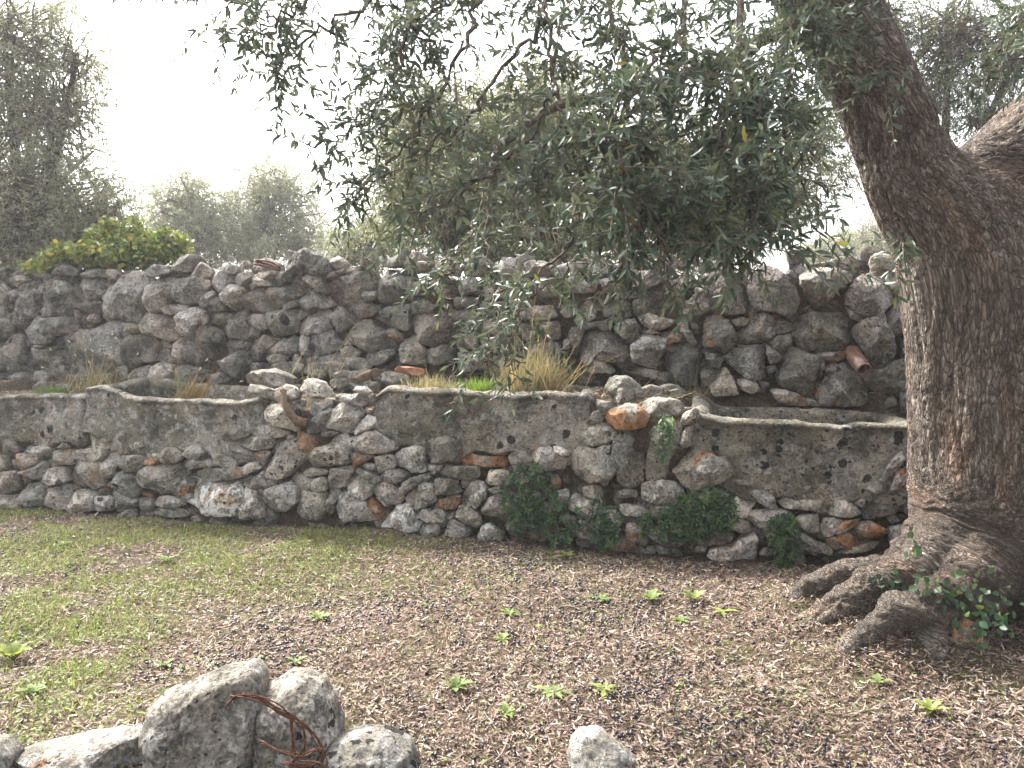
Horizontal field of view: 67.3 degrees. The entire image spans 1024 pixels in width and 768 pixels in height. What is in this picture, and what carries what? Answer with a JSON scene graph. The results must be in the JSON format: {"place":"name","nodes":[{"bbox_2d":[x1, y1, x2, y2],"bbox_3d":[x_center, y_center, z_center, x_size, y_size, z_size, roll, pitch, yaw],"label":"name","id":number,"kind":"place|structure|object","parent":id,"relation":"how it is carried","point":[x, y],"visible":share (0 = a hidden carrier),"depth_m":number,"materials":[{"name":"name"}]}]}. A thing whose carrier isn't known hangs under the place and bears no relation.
{"place":"outdoors","nodes":[
{"label":"outdoors","id":0,"kind":"place"},
{"bbox_2d":[0,380,907,558],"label":"terrace ground","id":1,"kind":"structure","parent":0,"point":[875,403],"depth_m":5.70,"materials":[{"name":"soil"}]},
{"bbox_2d":[33,371,50,381],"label":"rubble stone","id":2,"kind":"object","parent":1,"relation":"on","point":[41,376],"visible":0.83,"depth_m":7.45,"materials":[{"name":"stone"}]},
{"bbox_2d":[32,382,55,390],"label":"rubble stone","id":3,"kind":"object","parent":1,"relation":"on","point":[42,384],"visible":0.52,"depth_m":7.19,"materials":[{"name":"stone"}]},
{"bbox_2d":[0,387,88,446],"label":"stone trough","id":4,"kind":"object","parent":1,"relation":"on","point":[50,419],"visible":0.56,"depth_m":6.53,"materials":[{"name":"stone"}]},
{"bbox_2d":[32,385,81,393],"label":"grass tuft","id":5,"kind":"object","parent":1,"relation":"on","point":[54,389],"visible":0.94,"depth_m":7.05,"materials":[{"name":"green plant"}]},
{"bbox_2d":[56,383,72,390],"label":"rubble stone","id":6,"kind":"object","parent":1,"relation":"on","point":[65,385],"visible":0.47,"depth_m":7.20,"materials":[{"name":"stone"}]},
{"bbox_2d":[40,332,147,391],"bbox_3d":[-3.845,-0.208,7.207,1.089,0.550,0.783,0,4,0],"label":"dry grass tuft","id":7,"kind":"object","parent":1,"relation":"on","point":[97,382],"visible":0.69,"depth_m":7.18,"materials":[{"name":"beige plant"}]},
{"bbox_2d":[82,377,300,469],"bbox_3d":[-2.644,0.313,6.562,1.726,0.678,0.840,1,5,14],"label":"stone trough","id":8,"kind":"object","parent":1,"relation":"on","point":[150,414],"visible":0.7,"depth_m":6.26,"materials":[{"name":"stone"}]},
{"bbox_2d":[246,368,297,388],"bbox_3d":[-1.951,-0.041,6.244,0.395,0.168,0.298,1,5,14],"label":"slab","id":9,"kind":"object","parent":8,"relation":"on","point":[274,378],"depth_m":6.13,"materials":[{"name":"stone"}]},
{"bbox_2d":[165,351,242,398],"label":"dry grass tuft","id":10,"kind":"object","parent":1,"relation":"on","point":[190,393],"visible":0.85,"depth_m":6.72,"materials":[{"name":"beige plant"}]},
{"bbox_2d":[291,398,306,406],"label":"rubble stone","id":11,"kind":"object","parent":1,"relation":"on","point":[300,402],"visible":0.52,"depth_m":6.02,"materials":[{"name":"stone"}]},
{"bbox_2d":[311,369,326,378],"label":"rubble stone","id":12,"kind":"object","parent":1,"relation":"on","point":[317,371],"visible":0.88,"depth_m":6.50,"materials":[{"name":"stone"}]},
{"bbox_2d":[291,322,357,388],"bbox_3d":[-1.441,-0.366,6.383,0.886,0.855,0.395,-2,5,-23],"label":"dry grass tuft","id":13,"kind":"object","parent":1,"relation":"on","point":[321,364],"visible":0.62,"depth_m":6.34,"materials":[{"name":"beige plant"}]},
{"bbox_2d":[330,377,348,388],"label":"rubble stone","id":14,"kind":"object","parent":1,"relation":"on","point":[339,383],"visible":1,"depth_m":6.24,"materials":[{"name":"stone"}]},
{"bbox_2d":[331,370,350,379],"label":"rubble stone","id":15,"kind":"object","parent":1,"relation":"on","point":[343,374],"visible":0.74,"depth_m":6.28,"materials":[{"name":"stone"}]},
{"bbox_2d":[348,371,362,381],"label":"rubble stone","id":16,"kind":"object","parent":1,"relation":"on","point":[352,374],"visible":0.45,"depth_m":6.26,"materials":[{"name":"stone"}]},
{"bbox_2d":[348,379,370,392],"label":"rubble stone","id":17,"kind":"object","parent":1,"relation":"on","point":[351,386],"visible":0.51,"depth_m":6.20,"materials":[{"name":"stone"}]},
{"bbox_2d":[349,368,383,382],"bbox_3d":[-1.169,-0.062,6.141,0.311,0.127,0.076,1,5,15],"label":"broken tile","id":18,"kind":"object","parent":17,"relation":"on","point":[367,375],"visible":1,"depth_m":6.11,"materials":[{"name":"beige stone"}]},
{"bbox_2d":[367,381,381,392],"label":"rubble stone","id":19,"kind":"object","parent":17,"relation":"on","point":[373,386],"visible":0.81,"depth_m":6.19,"materials":[{"name":"stone"}]},
{"bbox_2d":[356,393,376,405],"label":"rubble stone","id":20,"kind":"object","parent":1,"relation":"on","point":[372,396],"visible":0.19,"depth_m":5.98,"materials":[{"name":"stone"}]},
{"bbox_2d":[394,366,425,375],"bbox_3d":[-0.818,-0.104,6.083,0.269,0.072,0.083,1,5,14],"label":"clay shard","id":21,"kind":"object","parent":1,"relation":"on","point":[410,370],"visible":0.97,"depth_m":6.07,"materials":[{"name":"orange ceramic"}]},
{"bbox_2d":[400,363,467,388],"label":"dry grass tuft","id":22,"kind":"object","parent":1,"relation":"on","point":[429,384],"visible":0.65,"depth_m":5.90,"materials":[{"name":"beige plant"}]},
{"bbox_2d":[0,379,874,421],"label":"terrace litter","id":23,"kind":"object","parent":1,"relation":"on","point":[6,392],"visible":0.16,"depth_m":6.50,"materials":[{"name":"brown plant"}]},
{"bbox_2d":[0,245,906,413],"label":"dry stone wall","id":24,"kind":"structure","parent":1,"relation":"on","point":[240,320],"depth_m":6.56,"materials":[{"name":"grey stone"}]},
{"bbox_2d":[16,215,194,285],"bbox_3d":[-4.052,-0.963,7.723,1.761,1.443,0.678,0,4,0],"label":"climbing bush","id":25,"kind":"object","parent":24,"relation":"on","point":[137,246],"visible":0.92,"depth_m":7.58,"materials":[{"name":"green plant"}]},
{"bbox_2d":[171,254,205,274],"bbox_3d":[-3.056,-1.124,7.252,0.318,0.200,0.271,0,4,0],"label":"boulder","id":26,"kind":"object","parent":24,"relation":"on","point":[186,264],"visible":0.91,"depth_m":7.17,"materials":[{"name":"grey stone"}]},
{"bbox_2d":[254,259,280,270],"bbox_3d":[-2.176,-1.057,6.850,0.260,0.114,0.043,1,5,16],"label":"rusty metal strip","id":27,"kind":"object","parent":24,"relation":"on","point":[259,262],"visible":1,"depth_m":6.84,"materials":[{"name":"metal"}]},
{"bbox_2d":[253,258,284,271],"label":"stone","id":28,"kind":"object","parent":24,"relation":"on","point":[262,269],"visible":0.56,"depth_m":7.01,"materials":[{"name":"grey stone"}]},
{"bbox_2d":[266,354,289,364],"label":"rubble stone","id":29,"kind":"object","parent":24,"relation":"on","point":[274,358],"visible":0.81,"depth_m":6.86,"materials":[{"name":"stone"}]},
{"bbox_2d":[290,361,304,373],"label":"rubble stone","id":30,"kind":"object","parent":24,"relation":"on","point":[299,367],"visible":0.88,"depth_m":6.75,"materials":[{"name":"stone"}]},
{"bbox_2d":[286,248,335,276],"bbox_3d":[-1.782,-1.078,6.873,0.487,0.266,0.327,1,5,16],"label":"boulder","id":31,"kind":"object","parent":24,"relation":"on","point":[302,262],"visible":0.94,"depth_m":6.74,"materials":[{"name":"grey stone"}]},
{"bbox_2d":[304,362,320,374],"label":"rubble stone","id":32,"kind":"object","parent":24,"relation":"on","point":[316,365],"visible":0.56,"depth_m":6.66,"materials":[{"name":"stone"}]},
{"bbox_2d":[347,358,371,370],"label":"rubble stone","id":33,"kind":"object","parent":24,"relation":"on","point":[356,364],"visible":0.82,"depth_m":6.56,"materials":[{"name":"stone"}]},
{"bbox_2d":[517,206,662,270],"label":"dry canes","id":34,"kind":"object","parent":24,"relation":"on","point":[573,246],"visible":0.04,"depth_m":7.43,"materials":[{"name":"plant"}]},
{"bbox_2d":[815,256,869,277],"bbox_3d":[2.475,-0.888,5.961,0.501,0.180,0.418,0,4,0],"label":"capstone","id":35,"kind":"object","parent":24,"relation":"on","point":[864,267],"visible":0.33,"depth_m":5.78,"materials":[{"name":"grey stone"}]},
{"bbox_2d":[844,345,870,374],"bbox_3d":[2.546,-0.177,5.679,0.121,0.218,0.270,0,4,0],"label":"clay pipe","id":36,"kind":"object","parent":24,"relation":"in","point":[856,359],"visible":0.97,"depth_m":5.63,"materials":[{"name":"ceramic"}]},
{"bbox_2d":[436,375,521,391],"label":"grass tuft","id":37,"kind":"object","parent":1,"relation":"on","point":[479,386],"visible":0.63,"depth_m":5.77,"materials":[{"name":"green plant"}]},
{"bbox_2d":[434,314,568,384],"bbox_3d":[0.022,-0.338,5.997,1.069,0.768,0.784,-2,5,-27],"label":"dry grass tuft","id":38,"kind":"object","parent":1,"relation":"on","point":[499,374],"visible":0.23,"depth_m":6.10,"materials":[{"name":"beige plant"}]},
{"bbox_2d":[469,293,627,391],"bbox_3d":[0.182,-0.371,5.818,1.409,0.863,0.930,2,5,26],"label":"dry grass tuft","id":39,"kind":"object","parent":1,"relation":"on","point":[539,383],"visible":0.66,"depth_m":5.76,"materials":[{"name":"beige plant"}]},
{"bbox_2d":[610,387,637,403],"bbox_3d":[0.812,0.089,5.594,0.166,0.142,0.151,-2,5,-26],"label":"rubble stone","id":40,"kind":"object","parent":1,"relation":"on","point":[623,394],"visible":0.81,"depth_m":5.54,"materials":[{"name":"stone"}]},
{"bbox_2d":[605,375,643,396],"bbox_3d":[0.841,0.023,5.678,0.313,0.181,0.257,0,4,0],"label":"stone","id":41,"kind":"object","parent":1,"relation":"on","point":[613,383],"visible":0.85,"depth_m":5.58,"materials":[{"name":"stone"}]},
{"bbox_2d":[641,396,664,414],"bbox_3d":[1.029,0.164,5.357,0.275,0.154,0.167,0,4,0],"label":"rubble stone","id":42,"kind":"object","parent":1,"relation":"on","point":[650,406],"visible":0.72,"depth_m":5.31,"materials":[{"name":"stone"}]},
{"bbox_2d":[642,384,667,396],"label":"rubble stone","id":43,"kind":"object","parent":1,"relation":"on","point":[652,390],"visible":0.66,"depth_m":5.59,"materials":[{"name":"stone"}]},
{"bbox_2d":[588,369,743,411],"bbox_3d":[1.266,0.204,5.756,1.397,0.622,1.330,0,4,0],"label":"fallen straw","id":44,"kind":"object","parent":1,"relation":"on","point":[660,392],"visible":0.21,"depth_m":5.56,"materials":[{"name":"beige plant"}]},
{"bbox_2d":[657,397,684,416],"bbox_3d":[1.088,0.163,5.333,0.209,0.146,0.157,0,4,0],"label":"rubble stone","id":45,"kind":"object","parent":1,"relation":"on","point":[673,406],"visible":0.86,"depth_m":5.27,"materials":[{"name":"stone"}]},
{"bbox_2d":[660,383,684,398],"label":"rubble stone","id":46,"kind":"object","parent":1,"relation":"on","point":[669,386],"visible":0.35,"depth_m":5.69,"materials":[{"name":"stone"}]},
{"bbox_2d":[667,389,683,398],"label":"rubble stone","id":47,"kind":"object","parent":1,"relation":"on","point":[678,393],"visible":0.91,"depth_m":5.62,"materials":[{"name":"stone"}]},
{"bbox_2d":[628,334,732,406],"bbox_3d":[1.249,-0.136,5.944,0.891,0.707,0.631,0,4,0],"label":"dry grass tuft","id":48,"kind":"object","parent":1,"relation":"on","point":[689,402],"visible":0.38,"depth_m":5.93,"materials":[{"name":"beige plant"}]},
{"bbox_2d":[0,506,1023,767],"bbox_3d":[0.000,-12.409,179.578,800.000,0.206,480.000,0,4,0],"label":"ground","id":49,"kind":"structure","parent":0,"point":[766,606],"depth_m":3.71,"materials":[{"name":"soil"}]},
{"bbox_2d":[0,734,24,767],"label":"rock","id":50,"kind":"object","parent":49,"relation":"on","point":[12,749],"visible":0.76,"depth_m":2.68,"materials":[{"name":"stone"}]},
{"bbox_2d":[0,640,32,659],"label":"weed","id":51,"kind":"object","parent":49,"relation":"on","point":[14,651],"visible":1,"depth_m":3.64,"materials":[{"name":"green plant"}]},
{"bbox_2d":[16,682,45,695],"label":"weed","id":52,"kind":"object","parent":49,"relation":"on","point":[37,688],"visible":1,"depth_m":3.32,"materials":[{"name":"green plant"}]},
{"bbox_2d":[15,724,142,767],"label":"rock","id":53,"kind":"object","parent":49,"relation":"on","point":[115,747],"visible":0.82,"depth_m":2.68,"materials":[{"name":"stone"}]},
{"bbox_2d":[0,0,163,288],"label":"olive tree","id":54,"kind":"object","parent":49,"relation":"on","point":[44,205],"visible":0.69,"depth_m":9.04,"materials":[{"name":"green plant"}]},
{"bbox_2d":[154,658,173,665],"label":"weed","id":55,"kind":"object","parent":49,"relation":"on","point":[164,663],"visible":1,"depth_m":3.53,"materials":[{"name":"green plant"}]},
{"bbox_2d":[128,147,272,278],"bbox_3d":[-6.594,-2.252,16.128,2.812,5.324,3.111,-3,5,-32],"label":"olive tree","id":56,"kind":"object","parent":49,"relation":"on","point":[188,199],"visible":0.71,"depth_m":15.81,"materials":[{"name":"green plant"}]},
{"bbox_2d":[138,657,269,767],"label":"rock","id":57,"kind":"object","parent":49,"relation":"on","point":[194,723],"visible":0.84,"depth_m":2.60,"materials":[{"name":"stone"}]},
{"bbox_2d":[177,129,346,271],"bbox_3d":[-5.144,-2.545,16.809,3.990,5.878,3.154,2,5,28],"label":"olive tree","id":58,"kind":"object","parent":49,"relation":"on","point":[280,192],"visible":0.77,"depth_m":16.18,"materials":[{"name":"green plant"}]},
{"bbox_2d":[225,692,327,767],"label":"wire bundle","id":59,"kind":"object","parent":49,"relation":"on","point":[292,718],"visible":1,"depth_m":2.55,"materials":[{"name":"metal"}]},
{"bbox_2d":[287,656,307,665],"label":"weed","id":60,"kind":"object","parent":49,"relation":"on","point":[298,659],"visible":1,"depth_m":3.48,"materials":[{"name":"green plant"}]},
{"bbox_2d":[252,667,344,767],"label":"rock","id":61,"kind":"object","parent":49,"relation":"on","point":[308,697],"visible":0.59,"depth_m":2.67,"materials":[{"name":"stone"}]},
{"bbox_2d":[308,611,331,619],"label":"weed","id":62,"kind":"object","parent":49,"relation":"on","point":[316,613],"visible":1,"depth_m":4.05,"materials":[{"name":"green plant"}]},
{"bbox_2d":[309,193,416,277],"bbox_3d":[-2.250,-1.099,12.023,1.811,3.670,1.765,-4,6,-44],"label":"olive tree","id":63,"kind":"object","parent":49,"relation":"on","point":[352,256],"visible":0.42,"depth_m":11.66,"materials":[{"name":"green plant"}]},
{"bbox_2d":[312,723,420,767],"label":"rock","id":64,"kind":"object","parent":49,"relation":"on","point":[378,745],"visible":0.91,"depth_m":2.65,"materials":[{"name":"stone"}]},
{"bbox_2d":[0,378,907,564],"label":"retaining wall","id":65,"kind":"structure","parent":49,"relation":"on","point":[119,480],"depth_m":5.68,"materials":[{"name":"stone"}]},
{"bbox_2d":[279,388,309,427],"bbox_3d":[-1.660,0.180,5.822,0.265,0.295,0.101,2,5,19],"label":"wood piece","id":66,"kind":"object","parent":65,"relation":"on","point":[292,416],"visible":1,"depth_m":5.79,"materials":[{"name":"brown wood"}]},
{"bbox_2d":[372,381,601,466],"bbox_3d":[-0.156,0.271,5.912,1.680,0.543,0.818,1,5,15],"label":"stone trough","id":67,"kind":"object","parent":65,"relation":"on","point":[411,416],"visible":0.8,"depth_m":5.54,"materials":[{"name":"stone"}]},
{"bbox_2d":[493,461,574,543],"bbox_3d":[0.148,0.854,5.303,0.556,0.635,0.188,1,5,19],"label":"creeper","id":68,"kind":"object","parent":65,"relation":"attached to","point":[523,510],"visible":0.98,"depth_m":5.31,"materials":[{"name":"green plant"}]},
{"bbox_2d":[528,489,586,548],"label":"creeper","id":69,"kind":"object","parent":65,"relation":"attached to","point":[566,534],"visible":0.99,"depth_m":5.24,"materials":[{"name":"green plant"}]},
{"bbox_2d":[569,492,633,555],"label":"creeper","id":70,"kind":"object","parent":65,"relation":"attached to","point":[614,529],"visible":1,"depth_m":5.17,"materials":[{"name":"green plant"}]},
{"bbox_2d":[623,505,708,554],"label":"creeper","id":71,"kind":"object","parent":65,"relation":"attached to","point":[646,520],"visible":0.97,"depth_m":5.06,"materials":[{"name":"green plant"}]},
{"bbox_2d":[650,414,681,475],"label":"creeper","id":72,"kind":"object","parent":65,"relation":"attached to","point":[665,428],"visible":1,"depth_m":5.10,"materials":[{"name":"green plant"}]},
{"bbox_2d":[664,483,742,552],"bbox_3d":[1.244,0.883,5.021,0.506,0.471,0.168,1,5,18],"label":"creeper","id":73,"kind":"object","parent":65,"relation":"attached to","point":[721,510],"visible":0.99,"depth_m":4.99,"materials":[{"name":"green plant"}]},
{"bbox_2d":[761,511,806,569],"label":"creeper","id":74,"kind":"object","parent":65,"relation":"attached to","point":[783,552],"visible":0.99,"depth_m":4.88,"materials":[{"name":"green plant"}]},
{"bbox_2d":[691,393,907,507],"bbox_3d":[1.991,0.423,5.378,1.439,0.644,0.956,1,5,15],"label":"stone trough","id":75,"kind":"object","parent":65,"relation":"on","point":[831,456],"visible":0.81,"depth_m":5.00,"materials":[{"name":"stone"}]},
{"bbox_2d":[443,674,472,691],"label":"weed","id":76,"kind":"object","parent":49,"relation":"on","point":[456,681],"visible":1,"depth_m":3.26,"materials":[{"name":"green plant"}]},
{"bbox_2d":[493,632,509,641],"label":"weed","id":77,"kind":"object","parent":49,"relation":"on","point":[501,637],"visible":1,"depth_m":3.77,"materials":[{"name":"green plant"}]},
{"bbox_2d":[497,703,514,717],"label":"weed","id":78,"kind":"object","parent":49,"relation":"on","point":[505,708],"visible":1,"depth_m":3.05,"materials":[{"name":"green plant"}]},
{"bbox_2d":[500,608,520,615],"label":"weed","id":79,"kind":"object","parent":49,"relation":"on","point":[510,612],"visible":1,"depth_m":4.10,"materials":[{"name":"green plant"}]},
{"bbox_2d":[0,505,1021,767],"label":"grass","id":80,"kind":"structure","parent":49,"relation":"on","point":[102,665],"depth_m":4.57,"materials":[{"name":"green plant"}]},
{"bbox_2d":[0,510,1023,767],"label":"fallen olives","id":81,"kind":"object","parent":49,"relation":"on","point":[676,722],"visible":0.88,"depth_m":3.54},
{"bbox_2d":[0,512,1023,767],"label":"fallen twigs","id":82,"kind":"object","parent":49,"relation":"on","point":[404,642],"visible":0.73,"depth_m":3.69,"materials":[{"name":"brown plant"}]},
{"bbox_2d":[531,684,576,698],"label":"weed","id":83,"kind":"object","parent":49,"relation":"on","point":[550,692],"visible":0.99,"depth_m":3.23,"materials":[{"name":"green plant"}]},
{"bbox_2d":[553,550,574,557],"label":"weed","id":84,"kind":"object","parent":49,"relation":"on","point":[567,554],"visible":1,"depth_m":5.10,"materials":[{"name":"green plant"}]},
{"bbox_2d":[106,0,1023,660],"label":"olive tree","id":85,"kind":"object","parent":49,"relation":"on","point":[946,212],"visible":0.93,"depth_m":3.34,"materials":[{"name":"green plant"}]},
{"bbox_2d":[869,569,905,594],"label":"ivy","id":86,"kind":"object","parent":85,"relation":"attached to","point":[890,582],"visible":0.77,"depth_m":3.79,"materials":[{"name":"green plant"}]},
{"bbox_2d":[904,531,921,557],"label":"ivy","id":87,"kind":"object","parent":85,"relation":"attached to","point":[917,548],"visible":1,"depth_m":3.77,"materials":[{"name":"green plant"}]},
{"bbox_2d":[908,568,979,612],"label":"ivy","id":88,"kind":"object","parent":85,"relation":"attached to","point":[945,595],"visible":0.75,"depth_m":3.52,"materials":[{"name":"green plant"}]},
{"bbox_2d":[942,567,1023,662],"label":"ivy","id":89,"kind":"object","parent":85,"relation":"attached to","point":[983,622],"visible":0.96,"depth_m":3.46,"materials":[{"name":"green plant"}]},
{"bbox_2d":[330,6,866,278],"bbox_3d":[1.231,-1.391,8.519,6.332,4.791,3.038,-1,5,-18],"label":"olive tree","id":90,"kind":"object","parent":49,"relation":"on","point":[449,234],"visible":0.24,"depth_m":7.71,"materials":[{"name":"green plant"}]},
{"bbox_2d":[587,593,611,601],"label":"weed","id":91,"kind":"object","parent":49,"relation":"on","point":[601,596],"visible":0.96,"depth_m":4.31,"materials":[{"name":"green plant"}]},
{"bbox_2d":[566,725,637,767],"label":"rock","id":92,"kind":"object","parent":49,"relation":"on","point":[593,746],"visible":0.98,"depth_m":2.72,"materials":[{"name":"stone"}]},
{"bbox_2d":[589,682,618,698],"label":"weed","id":93,"kind":"object","parent":49,"relation":"on","point":[602,689],"visible":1,"depth_m":3.24,"materials":[{"name":"green plant"}]},
{"bbox_2d":[642,588,662,599],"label":"weed","id":94,"kind":"object","parent":49,"relation":"on","point":[650,595],"visible":1,"depth_m":4.33,"materials":[{"name":"green plant"}]},
{"bbox_2d":[671,615,688,623],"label":"weed","id":95,"kind":"object","parent":49,"relation":"on","point":[680,618],"visible":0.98,"depth_m":4.03,"materials":[{"name":"green plant"}]},
{"bbox_2d":[680,589,705,599],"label":"weed","id":96,"kind":"object","parent":49,"relation":"on","point":[696,594],"visible":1,"depth_m":4.30,"materials":[{"name":"green plant"}]},
{"bbox_2d":[713,607,739,617],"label":"weed","id":97,"kind":"object","parent":49,"relation":"on","point":[722,611],"visible":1,"depth_m":4.11,"materials":[{"name":"green plant"}]},
{"bbox_2d":[782,212,889,267],"bbox_3d":[11.409,-3.117,25.908,4.699,5.579,3.231,0,4,0],"label":"olive tree","id":98,"kind":"object","parent":49,"relation":"on","point":[861,237],"visible":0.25,"depth_m":25.42,"materials":[{"name":"green plant"}]},
{"bbox_2d":[868,673,893,682],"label":"weed","id":99,"kind":"object","parent":49,"relation":"on","point":[877,677],"visible":1,"depth_m":3.29,"materials":[{"name":"green plant"}]},
{"bbox_2d":[795,0,1023,145],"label":"olive tree","id":100,"kind":"object","parent":49,"relation":"on","point":[951,40],"visible":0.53,"depth_m":8.98,"materials":[{"name":"green plant"}]},
{"bbox_2d":[916,697,949,713],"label":"weed","id":101,"kind":"object","parent":49,"relation":"on","point":[928,703],"visible":1,"depth_m":3.08,"materials":[{"name":"green plant"}]},
{"bbox_2d":[948,617,983,645],"bbox_3d":[2.080,1.154,3.550,0.166,0.155,0.134,0,4,0],"label":"rock","id":102,"kind":"object","parent":49,"relation":"on","point":[965,623],"visible":0.5,"depth_m":3.50,"materials":[{"name":"stone"}]},
{"bbox_2d":[0,0,1023,282],"label":"sky","id":103,"kind":"structure","parent":0,"point":[172,107],"materials":[{"name":"white"}]},
{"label":"rubble stone","id":104,"kind":"object","parent":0,"visible":0},
{"bbox_2d":[270,361,293,373],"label":"rubble stone","id":105,"kind":"object","parent":104,"relation":"on","point":[285,366],"visible":0.57,"depth_m":6.72,"materials":[{"name":"stone"}]},
{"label":"rubble stone","id":106,"kind":"object","parent":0,"visible":0},
{"bbox_2d":[321,361,350,377],"bbox_3d":[-1.506,-0.123,6.566,0.262,0.152,0.153,0,4,0],"label":"rubble stone","id":107,"kind":"object","parent":106,"relation":"on","point":[331,368],"visible":0.72,"depth_m":6.50,"materials":[{"name":"stone"}]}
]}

